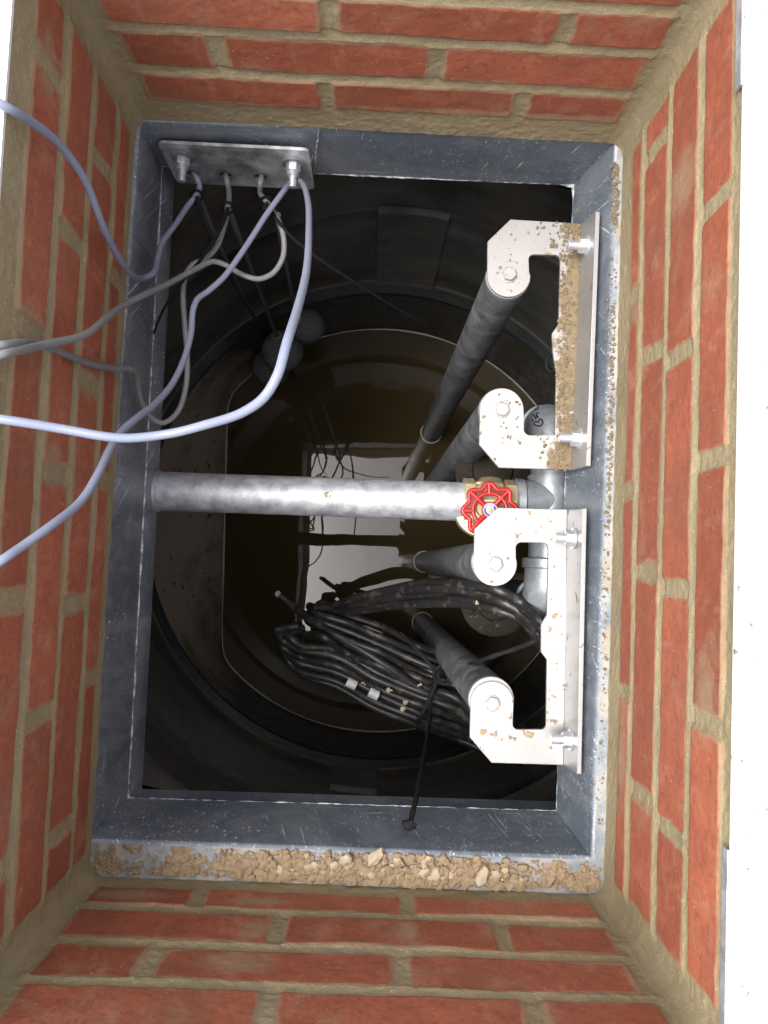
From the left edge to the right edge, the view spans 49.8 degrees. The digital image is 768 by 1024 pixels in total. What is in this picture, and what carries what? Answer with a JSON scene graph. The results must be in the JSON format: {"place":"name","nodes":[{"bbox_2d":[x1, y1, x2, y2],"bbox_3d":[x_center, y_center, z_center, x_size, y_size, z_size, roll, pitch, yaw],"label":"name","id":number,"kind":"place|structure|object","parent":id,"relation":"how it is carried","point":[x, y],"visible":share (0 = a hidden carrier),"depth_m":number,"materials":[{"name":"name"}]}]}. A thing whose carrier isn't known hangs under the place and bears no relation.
{"place":"outdoors","nodes":[
{"label":"outdoors","id":0,"kind":"place"},
{"bbox_2d":[90,120,622,893],"bbox_3d":[-0.002,0.013,1.870,1.250,1.766,1.250,2,87,-1],"label":"access chamber","id":1,"kind":"object","parent":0,"point":[202,746],"visible":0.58,"depth_m":1.47,"materials":[{"name":"black plastic"}]},
{"bbox_2d":[0,0,142,981],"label":"brick wall","id":2,"kind":"structure","parent":1,"relation":"on","point":[62,273],"depth_m":0.79,"materials":[{"name":"red brick"}]},
{"bbox_2d":[159,140,313,188],"bbox_3d":[-0.193,-0.454,1.105,0.192,0.110,0.054,2,87,-1],"label":"cable plate","id":3,"kind":"object","parent":1,"relation":"attached to","point":[277,166],"visible":0.94,"depth_m":1.08,"materials":[{"name":"metal"}]},
{"bbox_2d":[0,99,201,281],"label":"signal cable","id":4,"kind":"object","parent":3,"relation":"attached to","point":[43,130],"visible":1,"depth_m":0.81,"materials":[{"name":"grey plastic"}]},
{"bbox_2d":[0,173,231,425],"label":"signal cable","id":5,"kind":"object","parent":3,"relation":"attached to","point":[59,351],"visible":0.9,"depth_m":1.07,"materials":[{"name":"grey plastic"}]},
{"bbox_2d":[153,201,234,333],"bbox_3d":[-0.246,-0.318,1.082,0.022,0.036,0.204,26,86,0],"label":"cable tie","id":6,"kind":"object","parent":5,"relation":"attached to","point":[226,211],"visible":0.93,"depth_m":1.07,"materials":[{"name":"black plastic"}]},
{"bbox_2d":[0,174,286,359],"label":"signal cable","id":7,"kind":"object","parent":3,"relation":"attached to","point":[97,325],"visible":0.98,"depth_m":0.93,"materials":[{"name":"grey plastic"}]},
{"bbox_2d":[0,181,289,566],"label":"signal cable","id":8,"kind":"object","parent":3,"relation":"attached to","point":[77,504],"visible":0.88,"depth_m":0.85,"materials":[{"name":"grey plastic"}]},
{"bbox_2d":[0,177,311,442],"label":"signal cable","id":9,"kind":"object","parent":3,"relation":"attached to","point":[262,398],"visible":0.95,"depth_m":0.65,"materials":[{"name":"grey plastic"}]},
{"bbox_2d":[189,189,261,327],"bbox_3d":[-0.225,-0.359,1.202,0.018,0.234,0.135,-25,87,-2],"label":"cable tie","id":10,"kind":"object","parent":3,"relation":"attached to","point":[197,200],"visible":0.91,"depth_m":1.11,"materials":[{"name":"black plastic"}]},
{"bbox_2d":[229,208,302,371],"bbox_3d":[-0.258,-0.438,1.685,0.110,1.142,0.138,2,87,-1],"label":"float switch","id":11,"kind":"object","parent":3,"relation":"hanging from","point":[271,345],"visible":0.81,"depth_m":2.15,"materials":[{"name":"plastic"}]},
{"bbox_2d":[259,196,426,324],"bbox_3d":[-0.055,-0.338,1.177,0.260,0.190,0.038,27,86,1],"label":"cable tie","id":12,"kind":"object","parent":3,"relation":"attached to","point":[293,238],"visible":0.93,"depth_m":1.12,"materials":[{"name":"black plastic"}]},
{"bbox_2d":[199,194,289,385],"bbox_3d":[-0.306,-0.445,1.764,0.109,1.302,0.126,2,87,-1],"label":"float switch","id":13,"kind":"object","parent":1,"relation":"attached to","point":[262,371],"visible":0.38,"depth_m":2.30,"materials":[{"name":"plastic"}]},
{"bbox_2d":[275,212,324,343],"bbox_3d":[-0.188,-0.456,1.657,0.088,1.081,0.183,2,87,-1],"label":"float switch","id":14,"kind":"object","parent":1,"relation":"attached to","point":[310,328],"visible":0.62,"depth_m":2.09,"materials":[{"name":"plastic"}]},
{"bbox_2d":[151,470,464,520],"bbox_3d":[-0.126,-0.022,1.181,0.484,0.060,0.062,2,87,-1],"label":"galvanised pipe","id":15,"kind":"object","parent":1,"relation":"attached to","point":[301,496],"visible":0.81,"depth_m":1.16,"materials":[{"name":"metal"}]},
{"bbox_2d":[0,869,692,1023],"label":"brick wall","id":16,"kind":"structure","parent":1,"relation":"on","point":[117,950],"depth_m":0.78,"materials":[{"name":"red brick"}]},
{"bbox_2d":[92,844,601,893],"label":"mortar crumbs","id":17,"kind":"object","parent":1,"relation":"on","point":[263,865],"visible":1,"depth_m":0.95,"materials":[{"name":"mortar"}]},
{"bbox_2d":[180,848,569,885],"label":"pale crumbs","id":18,"kind":"object","parent":17,"relation":"on","point":[373,858],"visible":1,"depth_m":0.95,"materials":[{"name":"beige stone"}]},
{"bbox_2d":[73,0,709,147],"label":"brick wall","id":19,"kind":"structure","parent":1,"relation":"on","point":[582,70],"depth_m":0.87,"materials":[{"name":"red brick"}]},
{"bbox_2d":[273,578,544,766],"bbox_3d":[0.076,0.252,1.437,0.613,0.596,0.310,23,86,0],"label":"cable coil","id":20,"kind":"object","parent":1,"relation":"in","point":[378,664],"visible":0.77,"depth_m":1.57,"materials":[{"name":"black rubber"}]},
{"bbox_2d":[361,600,478,711],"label":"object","id":21,"kind":"object","parent":20,"relation":"on","point":[402,708],"visible":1,"depth_m":1.53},
{"bbox_2d":[399,632,539,830],"bbox_3d":[0.076,0.264,1.285,0.123,0.609,0.282,32,87,1],"label":"black cord","id":22,"kind":"object","parent":20,"relation":"attached to","point":[409,824],"visible":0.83,"depth_m":1.25,"materials":[{"name":"black rubber"}]},
{"bbox_2d":[414,543,482,582],"bbox_3d":[0.128,0.111,1.848,0.059,1.544,0.059,2,87,-1],"label":"guide rail","id":23,"kind":"object","parent":1,"relation":"attached to","point":[456,561],"visible":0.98,"depth_m":1.40,"materials":[{"name":"metal"}]},
{"bbox_2d":[425,392,488,481],"bbox_3d":[0.139,-0.087,1.860,0.059,1.544,0.059,2,87,-1],"label":"guide rail","id":24,"kind":"object","parent":1,"relation":"attached to","point":[464,447],"visible":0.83,"depth_m":1.36,"materials":[{"name":"metal"}]},
{"bbox_2d":[413,613,513,708],"bbox_3d":[0.123,0.288,1.837,0.059,1.544,0.059,2,87,-1],"label":"guide rail","id":25,"kind":"object","parent":1,"relation":"attached to","point":[453,656],"visible":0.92,"depth_m":1.35,"materials":[{"name":"metal"}]},
{"bbox_2d":[421,271,529,441],"bbox_3d":[0.150,-0.267,1.871,0.059,1.544,0.059,2,87,-1],"label":"guide rail","id":26,"kind":"object","parent":1,"relation":"attached to","point":[491,312],"visible":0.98,"depth_m":1.41,"materials":[{"name":"metal"}]},
{"bbox_2d":[448,404,564,615],"bbox_3d":[0.212,0.041,1.877,0.105,1.456,0.338,2,87,-1],"label":"discharge manifold","id":27,"kind":"object","parent":1,"relation":"attached to","point":[541,489],"visible":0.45,"depth_m":1.18,"materials":[{"name":"metal"}]},
{"bbox_2d":[456,476,518,536],"bbox_3d":[0.143,-0.006,1.172,0.087,0.103,0.093,2,87,-1],"label":"gate valve","id":28,"kind":"object","parent":27,"relation":"attached to","point":[485,497],"visible":0.76,"depth_m":1.13,"materials":[{"name":"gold metal"}]},
{"bbox_2d":[455,454,529,481],"bbox_3d":[0.187,-0.066,1.476,0.128,0.137,0.128,2,87,-1],"label":"check valve","id":29,"kind":"object","parent":27,"relation":"attached to","point":[485,466],"visible":0.12,"depth_m":1.42,"materials":[{"name":"metal"}]},
{"bbox_2d":[461,573,523,636],"bbox_3d":[0.216,0.171,1.562,0.143,0.218,0.128,2,87,-1],"label":"check valve","id":30,"kind":"object","parent":27,"relation":"attached to","point":[487,624],"visible":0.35,"depth_m":1.54,"materials":[{"name":"metal"}]},
{"bbox_2d":[469,508,586,773],"bbox_3d":[0.180,0.156,1.037,0.137,0.071,0.328,2,87,-1],"label":"rail bracket","id":31,"kind":"object","parent":1,"relation":"attached to","point":[497,538],"visible":1,"depth_m":1.06,"materials":[{"name":"metal"}]},
{"bbox_2d":[480,511,566,761],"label":"bracket crumbs","id":32,"kind":"object","parent":31,"relation":"attached to","point":[528,734],"visible":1,"depth_m":1.06,"materials":[{"name":"soil"}]},
{"bbox_2d":[533,623,540,643],"bbox_3d":[0.203,0.158,1.076,0.018,0.006,0.026,2,87,-1],"label":"shackle","id":33,"kind":"object","parent":31,"relation":"attached to","point":[537,626],"visible":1,"depth_m":1.07,"materials":[{"name":"grey metal"}]},
{"bbox_2d":[479,212,599,469],"bbox_3d":[0.199,-0.223,1.060,0.138,0.071,0.333,2,87,-1],"label":"rail bracket","id":34,"kind":"object","parent":1,"relation":"attached to","point":[506,277],"visible":1,"depth_m":1.08,"materials":[{"name":"metal"}]},
{"bbox_2d":[544,354,554,372],"bbox_3d":[0.222,-0.197,1.097,0.018,0.006,0.026,2,87,-1],"label":"shackle","id":35,"kind":"object","parent":34,"relation":"attached to","point":[546,364],"visible":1,"depth_m":1.09,"materials":[{"name":"grey metal"}]},
{"bbox_2d":[598,0,741,1023],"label":"brick wall","id":36,"kind":"structure","parent":1,"relation":"on","point":[667,834],"depth_m":0.78,"materials":[{"name":"red brick"}]},
{"bbox_2d":[719,0,743,1023],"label":"edge trim","id":37,"kind":"structure","parent":36,"relation":"attached to","point":[725,850],"depth_m":0.64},
{"bbox_2d":[223,328,539,731],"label":"water","id":38,"kind":"structure","parent":0,"point":[356,404],"depth_m":2.41,"materials":[{"name":"brown liquid"}]},
{"bbox_2d":[222,328,538,732],"bbox_3d":[0.051,0.048,2.412,1.050,0.006,1.179,2,87,-1],"label":"scum line","id":39,"kind":"object","parent":38,"relation":"on","point":[255,689],"visible":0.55,"depth_m":2.40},
{"bbox_2d":[0,0,767,1023],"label":"paving","id":40,"kind":"structure","parent":0,"point":[748,912],"depth_m":0.65,"materials":[{"name":"white concrete"}]},
{"bbox_2d":[492,221,581,471],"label":"dirt","id":41,"kind":"structure","parent":0,"point":[567,231],"depth_m":1.09,"materials":[{"name":"brown soil"}]},
{"bbox_2d":[590,162,620,824],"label":"ledge dirt","id":42,"kind":"structure","parent":0,"point":[614,217],"depth_m":1.00,"materials":[{"name":"brown soil"}]}
]}

